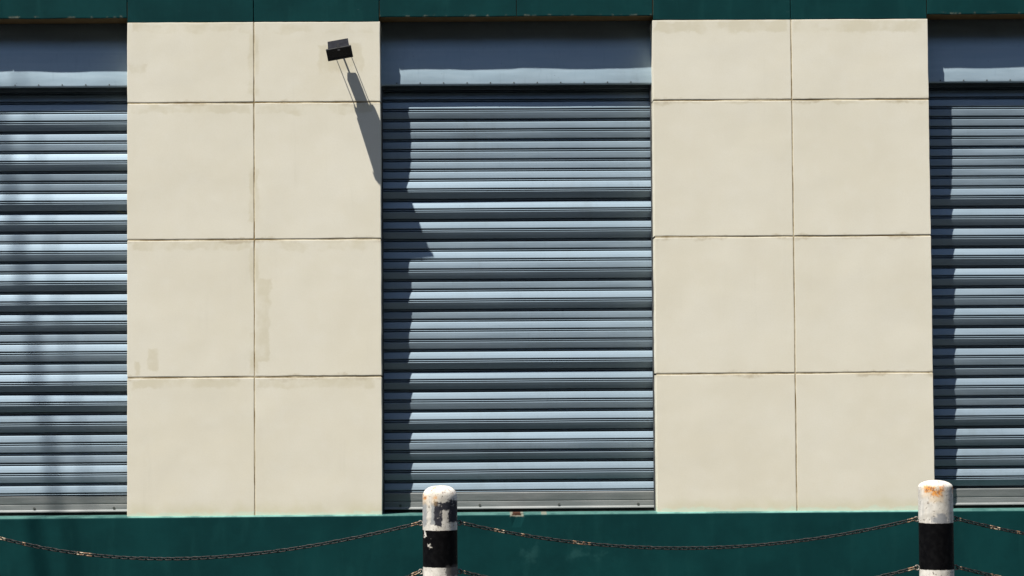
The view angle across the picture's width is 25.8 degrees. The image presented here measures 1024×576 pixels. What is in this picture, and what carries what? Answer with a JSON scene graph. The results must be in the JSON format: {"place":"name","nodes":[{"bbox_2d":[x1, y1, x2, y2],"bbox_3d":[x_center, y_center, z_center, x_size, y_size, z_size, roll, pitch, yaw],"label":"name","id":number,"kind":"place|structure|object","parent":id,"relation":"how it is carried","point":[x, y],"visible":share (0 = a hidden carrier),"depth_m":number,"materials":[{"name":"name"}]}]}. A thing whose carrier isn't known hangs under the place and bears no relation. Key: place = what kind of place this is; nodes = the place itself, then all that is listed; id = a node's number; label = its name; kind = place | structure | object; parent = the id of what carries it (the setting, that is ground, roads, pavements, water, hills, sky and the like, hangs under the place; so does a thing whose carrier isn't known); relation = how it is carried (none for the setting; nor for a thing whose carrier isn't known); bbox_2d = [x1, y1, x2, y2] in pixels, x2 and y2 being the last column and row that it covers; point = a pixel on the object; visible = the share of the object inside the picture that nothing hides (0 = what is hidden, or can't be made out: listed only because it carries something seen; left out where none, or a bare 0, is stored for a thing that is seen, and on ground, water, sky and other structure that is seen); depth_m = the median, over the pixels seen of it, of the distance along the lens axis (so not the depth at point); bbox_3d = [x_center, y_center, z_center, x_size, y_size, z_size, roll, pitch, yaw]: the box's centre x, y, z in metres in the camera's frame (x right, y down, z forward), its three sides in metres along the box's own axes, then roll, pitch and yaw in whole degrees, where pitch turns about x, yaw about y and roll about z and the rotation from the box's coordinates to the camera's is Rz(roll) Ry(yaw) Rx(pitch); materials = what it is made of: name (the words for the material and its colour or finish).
{"place":"outdoors","nodes":[
{"label":"outdoors","id":0,"kind":"place"},
{"bbox_2d":[0,0,1023,575],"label":"industrial building","id":1,"kind":"structure","parent":0,"point":[736,274],"depth_m":16.89,"materials":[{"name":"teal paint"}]},
{"bbox_2d":[326,38,352,60],"bbox_3d":[-1.277,-1.765,16.701,0.200,0.191,0.353,0,-3,-1],"label":"floodlight","id":2,"kind":"object","parent":1,"relation":"attached to","point":[339,49],"visible":1,"depth_m":16.56,"materials":[{"name":"grey metal"}]},
{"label":"pavement","id":3,"kind":"structure","parent":0,"visible":0},
{"bbox_2d":[418,485,462,575],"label":"bollard","id":4,"kind":"object","parent":3,"relation":"on","point":[440,549],"visible":1,"depth_m":12.47,"materials":[{"name":"white metal"}]},
{"bbox_2d":[0,522,420,560],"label":"chain","id":5,"kind":"object","parent":4,"relation":"hanging from","point":[196,557],"visible":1,"depth_m":12.52,"materials":[{"name":"black metal"}]},
{"bbox_2d":[460,566,916,575],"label":"chain","id":6,"kind":"object","parent":4,"relation":"hanging from","point":[887,574],"visible":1,"depth_m":12.56,"materials":[{"name":"black metal"}]},
{"bbox_2d":[914,480,958,575],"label":"bollard","id":7,"kind":"object","parent":3,"relation":"on","point":[935,517],"visible":1,"depth_m":12.51,"materials":[{"name":"white metal"}]},
{"bbox_2d":[459,517,916,549],"bbox_3d":[0.990,1.383,12.566,2.570,0.172,0.022,0,-3,-1],"label":"chain","id":8,"kind":"object","parent":7,"relation":"hanging from","point":[691,547],"visible":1,"depth_m":12.56,"materials":[{"name":"black metal"}]},
{"bbox_2d":[956,566,999,575],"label":"chain","id":9,"kind":"object","parent":7,"relation":"hanging from","point":[977,571],"visible":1,"depth_m":12.57,"materials":[{"name":"black metal"}]},
{"bbox_2d":[955,517,1023,534],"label":"chain","id":10,"kind":"object","parent":7,"relation":"hanging from","point":[996,528],"visible":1,"depth_m":12.59,"materials":[{"name":"black metal"}]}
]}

